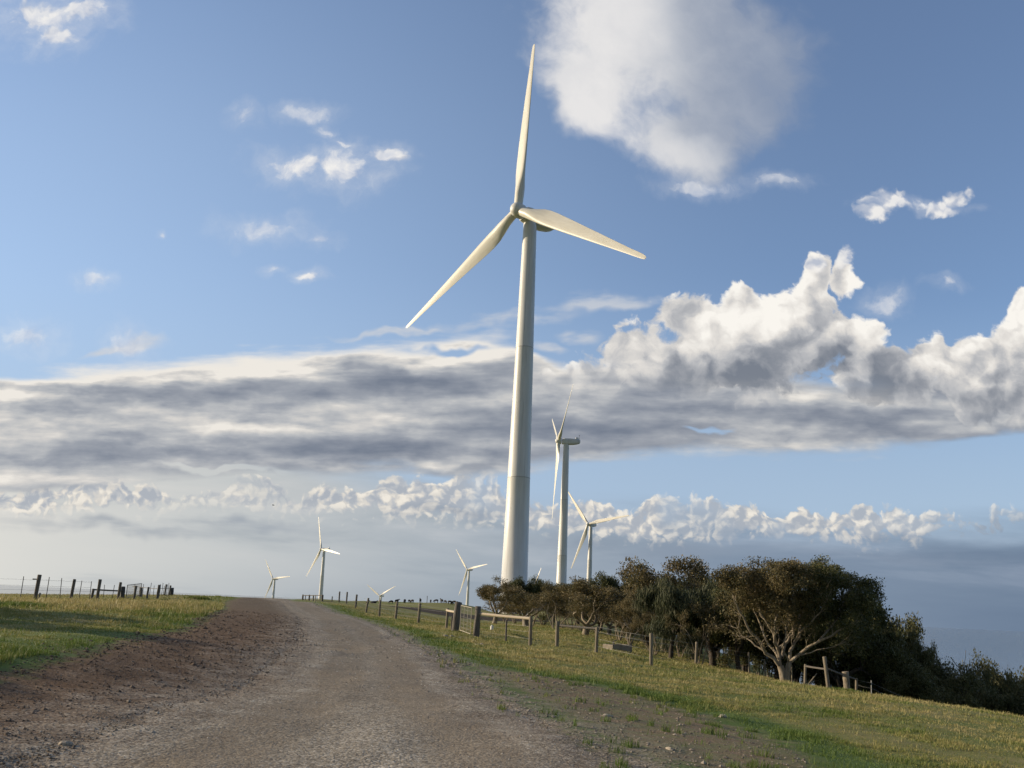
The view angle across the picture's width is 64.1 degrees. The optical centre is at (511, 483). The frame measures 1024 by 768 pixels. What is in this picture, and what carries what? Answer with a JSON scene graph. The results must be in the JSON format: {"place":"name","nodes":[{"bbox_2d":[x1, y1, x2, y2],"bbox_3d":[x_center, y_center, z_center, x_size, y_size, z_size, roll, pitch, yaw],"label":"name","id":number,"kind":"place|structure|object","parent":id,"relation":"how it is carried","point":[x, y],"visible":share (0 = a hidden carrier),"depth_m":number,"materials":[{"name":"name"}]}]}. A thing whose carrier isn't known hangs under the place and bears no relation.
{"place":"outdoors","nodes":[
{"label":"outdoors","id":0,"kind":"place"},
{"bbox_2d":[7,598,617,767],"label":"gravel road","id":1,"kind":"structure","parent":0,"point":[318,735],"depth_m":9.50,"materials":[{"name":"grey gravel"}]},
{"bbox_2d":[58,741,72,745],"bbox_3d":[-3.994,2.332,7.316,0.141,0.066,0.084,3,-8,0],"label":"stone","id":2,"kind":"object","parent":1,"relation":"on","point":[66,743],"visible":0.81,"depth_m":7.29,"materials":[{"name":"white stone"}]},
{"bbox_2d":[0,610,810,767],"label":"gravel","id":3,"kind":"structure","parent":0,"point":[131,687],"depth_m":12.27,"materials":[{"name":"stone"}]},
{"bbox_2d":[0,595,1023,767],"bbox_3d":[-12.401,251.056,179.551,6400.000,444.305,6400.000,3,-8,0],"label":"ground","id":4,"kind":"structure","parent":0,"point":[729,724],"depth_m":15.19,"materials":[{"name":"green plant"}]},
{"bbox_2d":[0,600,66,607],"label":"grass tussock","id":5,"kind":"object","parent":4,"relation":"on","point":[17,603],"depth_m":29.29,"materials":[{"name":"green plant"}]},
{"bbox_2d":[7,574,91,598],"bbox_3d":[-27.529,6.198,47.859,1.796,1.707,9.235,2,-8,5],"label":"post and wire fence","id":6,"kind":"object","parent":4,"relation":"on","point":[38,581],"visible":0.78,"depth_m":47.51,"materials":[{"name":"grey wood"}]},
{"bbox_2d":[90,579,124,598],"bbox_3d":[-28.189,7.518,56.907,1.961,1.631,5.543,6,-9,-20],"label":"strainer fence","id":7,"kind":"object","parent":4,"relation":"on","point":[121,591],"visible":0.77,"depth_m":56.32,"materials":[{"name":"grey wood"}]},
{"bbox_2d":[0,597,300,767],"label":"dirt verge","id":8,"kind":"structure","parent":4,"relation":"on","point":[261,606],"depth_m":12.00,"materials":[{"name":"brown soil"}]},
{"bbox_2d":[133,583,173,598],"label":"yard fence","id":9,"kind":"object","parent":4,"relation":"on","point":[170,589],"visible":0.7,"depth_m":65.15,"materials":[{"name":"grey wood"}]},
{"bbox_2d":[126,583,141,597],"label":"field gate","id":10,"kind":"structure","parent":9,"relation":"attached to","point":[133,590],"depth_m":61.40,"materials":[{"name":"metal"}]},
{"bbox_2d":[183,596,211,599],"bbox_3d":[-24.398,8.800,63.174,2.353,0.341,1.705,3,-8,0],"label":"grass tussock","id":11,"kind":"object","parent":4,"relation":"on","point":[200,597],"depth_m":62.98,"materials":[{"name":"green plant"}]},
{"bbox_2d":[265,559,289,597],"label":"wind turbine","id":12,"kind":"object","parent":4,"relation":"on","point":[273,592],"visible":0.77,"depth_m":1120.57,"materials":[{"name":"paint"}]},
{"bbox_2d":[302,595,323,600],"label":"crest gate","id":13,"kind":"structure","parent":4,"relation":"on","point":[321,598],"depth_m":117.59,"materials":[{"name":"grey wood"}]},
{"bbox_2d":[306,517,338,597],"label":"wind turbine","id":14,"kind":"object","parent":4,"relation":"on","point":[322,570],"visible":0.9,"depth_m":756.41,"materials":[{"name":"paint"}]},
{"bbox_2d":[368,585,394,600],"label":"wind turbine","id":15,"kind":"object","parent":4,"relation":"on","point":[381,596],"visible":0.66,"depth_m":1258.24,"materials":[{"name":"paint"}]},
{"bbox_2d":[331,591,445,622],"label":"post and wire fence","id":16,"kind":"object","parent":4,"relation":"on","point":[396,611],"visible":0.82,"depth_m":65.04,"materials":[{"name":"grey wood"}]},
{"bbox_2d":[445,602,460,630],"bbox_3d":[-3.264,7.391,44.829,0.439,1.836,5.350,4,-8,-8],"label":"strainer fence","id":17,"kind":"object","parent":4,"relation":"on","point":[455,621],"visible":0.72,"depth_m":42.33,"materials":[{"name":"grey wood"}]},
{"bbox_2d":[456,550,486,604],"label":"wind turbine","id":18,"kind":"object","parent":4,"relation":"on","point":[468,584],"visible":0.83,"depth_m":984.34,"materials":[{"name":"paint"}]},
{"bbox_2d":[485,596,512,621],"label":"eucalypt tree","id":19,"kind":"object","parent":4,"relation":"on","point":[500,602],"visible":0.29,"depth_m":89.67,"materials":[{"name":"green plant"}]},
{"bbox_2d":[473,606,532,645],"bbox_3d":[-0.404,6.731,38.151,0.397,1.880,3.946,11,-12,-44],"label":"strainer fence","id":20,"kind":"object","parent":4,"relation":"on","point":[476,626],"visible":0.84,"depth_m":38.37,"materials":[{"name":"grey wood"}]},
{"bbox_2d":[460,605,471,633],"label":"field gate","id":21,"kind":"structure","parent":20,"relation":"attached to","point":[467,616],"depth_m":40.51,"materials":[{"name":"metal"}]},
{"bbox_2d":[475,576,533,623],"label":"eucalypt tree","id":22,"kind":"object","parent":4,"relation":"on","point":[487,592],"visible":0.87,"depth_m":82.62,"materials":[{"name":"green plant"}]},
{"bbox_2d":[0,593,1023,767],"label":"pasture grass","id":23,"kind":"structure","parent":4,"relation":"on","point":[143,606],"depth_m":22.41,"materials":[{"name":"green plant"}]},
{"bbox_2d":[499,603,536,622],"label":"eucalypt tree","id":24,"kind":"object","parent":4,"relation":"on","point":[505,609],"visible":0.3,"depth_m":86.46,"materials":[{"name":"green plant"}]},
{"bbox_2d":[501,575,544,615],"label":"dense tree","id":25,"kind":"object","parent":4,"relation":"on","point":[531,587],"visible":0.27,"depth_m":90.59,"materials":[{"name":"green plant"}]},
{"bbox_2d":[496,584,552,626],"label":"eucalypt tree","id":26,"kind":"object","parent":4,"relation":"on","point":[522,599],"visible":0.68,"depth_m":72.18,"materials":[{"name":"green plant"}]},
{"bbox_2d":[406,44,645,614],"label":"wind turbine","id":27,"kind":"object","parent":4,"relation":"on","point":[516,534],"visible":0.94,"depth_m":141.28,"materials":[{"name":"paint"}]},
{"bbox_2d":[508,596,558,624],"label":"eucalypt tree","id":28,"kind":"object","parent":4,"relation":"on","point":[541,622],"visible":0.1,"depth_m":82.88,"materials":[{"name":"green plant"}]},
{"bbox_2d":[517,601,552,624],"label":"eucalypt tree","id":29,"kind":"object","parent":4,"relation":"on","point":[534,612],"visible":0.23,"depth_m":78.06,"materials":[{"name":"green plant"}]},
{"bbox_2d":[525,579,571,628],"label":"eucalypt tree","id":30,"kind":"object","parent":4,"relation":"on","point":[546,587],"visible":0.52,"depth_m":69.16,"materials":[{"name":"green plant"}]},
{"bbox_2d":[539,581,566,622],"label":"dense tree","id":31,"kind":"object","parent":4,"relation":"on","point":[543,618],"visible":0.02,"depth_m":94.89,"materials":[{"name":"green plant"}]},
{"bbox_2d":[551,603,573,628],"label":"eucalypt tree","id":32,"kind":"object","parent":4,"relation":"on","point":[559,613],"visible":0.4,"depth_m":72.88,"materials":[{"name":"green plant"}]},
{"bbox_2d":[552,386,579,583],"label":"wind turbine","id":33,"kind":"object","parent":4,"relation":"on","point":[561,575],"visible":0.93,"depth_m":336.30,"materials":[{"name":"paint"}]},
{"bbox_2d":[556,609,594,630],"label":"eucalypt tree","id":34,"kind":"object","parent":4,"relation":"on","point":[564,614],"visible":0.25,"depth_m":69.46,"materials":[{"name":"green plant"}]},
{"bbox_2d":[549,592,603,628],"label":"eucalypt tree","id":35,"kind":"object","parent":4,"relation":"on","point":[571,617],"visible":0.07,"depth_m":74.98,"materials":[{"name":"green plant"}]},
{"bbox_2d":[555,621,598,652],"bbox_3d":[2.786,6.744,35.323,2.285,1.487,0.173,-5,-11,40],"label":"strainer fence","id":36,"kind":"object","parent":4,"relation":"on","point":[558,625],"visible":0.81,"depth_m":35.45,"materials":[{"name":"grey wood"}]},
{"bbox_2d":[538,575,635,634],"bbox_3d":[5.552,8.798,58.934,6.198,4.473,7.180,6,-9,-21],"label":"eucalypt tree","id":37,"kind":"object","parent":4,"relation":"on","point":[581,593],"visible":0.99,"depth_m":58.84,"materials":[{"name":"green plant"}]},
{"bbox_2d":[566,608,613,631],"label":"eucalypt tree","id":38,"kind":"object","parent":4,"relation":"on","point":[579,615],"visible":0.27,"depth_m":64.83,"materials":[{"name":"green plant"}]},
{"bbox_2d":[564,570,628,630],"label":"dense tree","id":39,"kind":"object","parent":4,"relation":"on","point":[607,581],"visible":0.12,"depth_m":80.40,"materials":[{"name":"green plant"}]},
{"bbox_2d":[568,491,628,580],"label":"wind turbine","id":40,"kind":"object","parent":4,"relation":"on","point":[591,525],"visible":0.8,"depth_m":561.65,"materials":[{"name":"paint"}]},
{"bbox_2d":[590,585,636,634],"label":"eucalypt tree","id":41,"kind":"object","parent":4,"relation":"on","point":[609,626],"visible":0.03,"depth_m":70.75,"materials":[{"name":"green plant"}]},
{"bbox_2d":[598,602,633,639],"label":"eucalypt tree","id":42,"kind":"object","parent":4,"relation":"on","point":[606,620],"visible":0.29,"depth_m":62.15,"materials":[{"name":"green plant"}]},
{"bbox_2d":[603,640,631,651],"bbox_3d":[5.452,8.388,42.268,1.350,0.579,0.750,8,-10,-35],"label":"water trough","id":43,"kind":"object","parent":4,"relation":"on","point":[623,647],"visible":0.77,"depth_m":41.99,"materials":[{"name":"concrete"}]},
{"bbox_2d":[618,573,636,634],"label":"dense tree","id":44,"kind":"object","parent":4,"relation":"on","point":[625,588],"visible":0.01,"depth_m":82.36,"materials":[{"name":"green plant"}]},
{"bbox_2d":[608,589,656,644],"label":"eucalypt tree","id":45,"kind":"object","parent":4,"relation":"on","point":[624,610],"visible":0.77,"depth_m":54.78,"materials":[{"name":"green plant"}]},
{"bbox_2d":[617,605,652,645],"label":"dense tree","id":46,"kind":"object","parent":4,"relation":"on","point":[642,632],"visible":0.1,"depth_m":63.03,"materials":[{"name":"green plant"}]},
{"bbox_2d":[623,611,680,654],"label":"eucalypt tree","id":47,"kind":"object","parent":4,"relation":"on","point":[635,624],"visible":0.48,"depth_m":49.43,"materials":[{"name":"green plant"}]},
{"bbox_2d":[614,554,710,650],"bbox_3d":[11.611,9.130,61.553,7.475,7.328,8.607,3,-8,-1],"label":"eucalypt tree","id":48,"kind":"object","parent":4,"relation":"on","point":[644,575],"visible":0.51,"depth_m":59.36,"materials":[{"name":"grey plant"}]},
{"bbox_2d":[630,573,707,660],"bbox_3d":[9.192,7.728,47.208,4.404,5.087,5.367,3,-8,-5],"label":"sheoak tree","id":49,"kind":"object","parent":4,"relation":"on","point":[666,599],"visible":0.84,"depth_m":46.32,"materials":[{"name":"green plant"}]},
{"bbox_2d":[659,629,694,656],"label":"eucalypt tree","id":50,"kind":"object","parent":4,"relation":"on","point":[679,645],"visible":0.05,"depth_m":55.00,"materials":[{"name":"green plant"}]},
{"bbox_2d":[674,574,709,651],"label":"dense tree","id":51,"kind":"object","parent":4,"relation":"on","point":[682,588],"visible":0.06,"depth_m":65.92,"materials":[{"name":"green plant"}]},
{"bbox_2d":[662,599,728,664],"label":"eucalypt tree","id":52,"kind":"object","parent":4,"relation":"on","point":[704,608],"visible":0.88,"depth_m":45.20,"materials":[{"name":"green plant"}]},
{"bbox_2d":[600,627,792,681],"bbox_3d":[8.938,8.604,39.146,3.633,3.242,17.660,-3,-10,35],"label":"wire fence","id":53,"kind":"object","parent":4,"relation":"on","point":[650,649],"visible":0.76,"depth_m":42.45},
{"bbox_2d":[700,596,720,660],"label":"eucalypt tree","id":54,"kind":"object","parent":4,"relation":"on","point":[707,652],"depth_m":61.15,"materials":[{"name":"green plant"}]},
{"bbox_2d":[683,575,738,666],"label":"sheoak tree","id":55,"kind":"object","parent":4,"relation":"on","point":[706,592],"visible":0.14,"depth_m":49.39,"materials":[{"name":"green plant"}]},
{"bbox_2d":[696,627,728,666],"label":"eucalypt tree","id":56,"kind":"object","parent":4,"relation":"on","point":[718,653],"visible":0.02,"depth_m":52.92,"materials":[{"name":"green plant"}]},
{"bbox_2d":[698,583,773,669],"bbox_3d":[12.750,8.177,46.398,4.200,5.367,4.601,3,-8,-2],"label":"dense tree","id":57,"kind":"object","parent":4,"relation":"on","point":[752,623],"visible":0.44,"depth_m":46.08,"materials":[{"name":"green plant"}]},
{"bbox_2d":[720,625,769,671],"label":"dense tree","id":58,"kind":"object","parent":4,"relation":"on","point":[744,664],"visible":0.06,"depth_m":50.63,"materials":[{"name":"green plant"}]},
{"bbox_2d":[729,619,781,675],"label":"eucalypt tree","id":59,"kind":"object","parent":4,"relation":"on","point":[752,662],"visible":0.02,"depth_m":50.93,"materials":[{"name":"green plant"}]},
{"bbox_2d":[762,609,796,677],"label":"eucalypt tree","id":60,"kind":"object","parent":4,"relation":"on","point":[769,675],"visible":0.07,"depth_m":49.81,"materials":[{"name":"green plant"}]},
{"bbox_2d":[767,596,793,678],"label":"dense tree","id":61,"kind":"object","parent":4,"relation":"on","point":[776,675],"depth_m":56.67,"materials":[{"name":"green plant"}]},
{"bbox_2d":[749,621,815,680],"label":"dense tree","id":62,"kind":"object","parent":4,"relation":"on","point":[759,653],"visible":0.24,"depth_m":49.20,"materials":[{"name":"green plant"}]},
{"bbox_2d":[701,554,887,680],"bbox_3d":[13.985,6.547,40.031,9.473,6.588,7.020,3,-8,0],"label":"eucalypt tree","id":63,"kind":"object","parent":4,"relation":"on","point":[782,584],"visible":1,"depth_m":38.79,"materials":[{"name":"green plant"}]},
{"bbox_2d":[781,648,814,683],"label":"dense tree","id":64,"kind":"object","parent":4,"relation":"on","point":[797,677],"visible":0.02,"depth_m":51.70,"materials":[{"name":"green plant"}]},
{"bbox_2d":[797,650,843,685],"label":"dense tree","id":65,"kind":"object","parent":4,"relation":"on","point":[815,680],"visible":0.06,"depth_m":50.61,"materials":[{"name":"green plant"}]},
{"bbox_2d":[804,656,857,690],"bbox_3d":[14.751,9.242,38.308,1.597,2.434,4.654,-4,-10,37],"label":"strainer fence","id":66,"kind":"object","parent":4,"relation":"on","point":[826,669],"visible":0.68,"depth_m":37.16,"materials":[{"name":"grey wood"}]},
{"bbox_2d":[781,590,908,687],"bbox_3d":[18.503,9.032,46.150,7.860,7.299,6.121,4,-8,-10],"label":"dense tree","id":67,"kind":"object","parent":4,"relation":"on","point":[871,637],"visible":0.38,"depth_m":45.19,"materials":[{"name":"green plant"}]},
{"bbox_2d":[842,671,849,688],"bbox_3d":[14.951,9.040,36.481,0.400,1.299,0.319,3,-8,0],"label":"stump post","id":68,"kind":"object","parent":4,"relation":"on","point":[846,680],"visible":0.59,"depth_m":36.41,"materials":[{"name":"grey wood"}]},
{"bbox_2d":[831,687,866,692],"bbox_3d":[12.276,7.633,30.282,1.403,0.260,0.996,6,-9,-21],"label":"grass tussock","id":69,"kind":"object","parent":4,"relation":"on","point":[842,688],"depth_m":30.18,"materials":[{"name":"green plant"}]},
{"bbox_2d":[838,626,914,693],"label":"dense tree","id":70,"kind":"object","parent":4,"relation":"on","point":[894,639],"visible":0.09,"depth_m":47.51,"materials":[{"name":"green plant"}]},
{"bbox_2d":[812,643,944,702],"bbox_3d":[20.464,11.317,46.041,6.914,4.609,3.954,-3,-10,32],"label":"dense tree","id":71,"kind":"object","parent":4,"relation":"on","point":[916,682],"visible":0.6,"depth_m":44.95,"materials":[{"name":"green plant"}]},
{"bbox_2d":[859,680,899,695],"bbox_3d":[22.857,13.041,40.648,12.992,6.207,0.644,5,-9,-16],"label":"wire fence","id":72,"kind":"object","parent":4,"relation":"on","point":[871,687],"visible":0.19,"depth_m":39.23,"materials":[{"name":"metal"}]},
{"bbox_2d":[883,612,935,672],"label":"dense tree","id":73,"kind":"object","parent":4,"relation":"on","point":[913,632],"visible":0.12,"depth_m":50.42,"materials":[{"name":"green plant"}]},
{"bbox_2d":[906,636,947,688],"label":"dense tree","id":74,"kind":"object","parent":4,"relation":"on","point":[933,659],"visible":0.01,"depth_m":51.87,"materials":[{"name":"green plant"}]},
{"bbox_2d":[876,652,981,708],"bbox_3d":[23.980,12.691,47.794,5.917,5.665,6.483,2,-8,4],"label":"dense tree","id":75,"kind":"object","parent":4,"relation":"on","point":[950,695],"visible":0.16,"depth_m":47.13,"materials":[{"name":"green plant"}]},
{"bbox_2d":[926,642,961,704],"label":"dense tree","id":76,"kind":"object","parent":4,"relation":"on","point":[933,647],"visible":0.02,"depth_m":53.85,"materials":[{"name":"green plant"}]},
{"bbox_2d":[951,650,976,682],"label":"dead tree","id":77,"kind":"object","parent":4,"relation":"on","point":[963,665],"visible":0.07,"depth_m":56.08,"materials":[{"name":"grey plant"}]},
{"bbox_2d":[951,671,1022,715],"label":"dense tree","id":78,"kind":"object","parent":4,"relation":"on","point":[991,700],"visible":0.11,"depth_m":53.22,"materials":[{"name":"green plant"}]},
{"bbox_2d":[956,647,1018,703],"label":"dense tree","id":79,"kind":"object","parent":4,"relation":"on","point":[986,668],"visible":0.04,"depth_m":64.12,"materials":[{"name":"green plant"}]},
{"bbox_2d":[979,663,1023,715],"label":"dense tree","id":80,"kind":"object","parent":4,"relation":"on","point":[1001,684],"visible":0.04,"depth_m":61.60,"materials":[{"name":"green plant"}]},
{"bbox_2d":[1000,678,1023,715],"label":"dense tree","id":81,"kind":"object","parent":4,"relation":"on","point":[1019,698],"visible":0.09,"depth_m":53.14,"materials":[{"name":"green plant"}]},
{"bbox_2d":[0,585,1023,684],"bbox_3d":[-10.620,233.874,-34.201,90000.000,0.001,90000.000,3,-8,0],"label":"sea","id":82,"kind":"structure","parent":0,"point":[1004,650],"depth_m":11191.43,"materials":[{"name":"liquid"}]},
{"bbox_2d":[0,0,1023,631],"label":"sky","id":83,"kind":"structure","parent":0,"point":[225,224],"materials":[{"name":"blue"}]}
]}

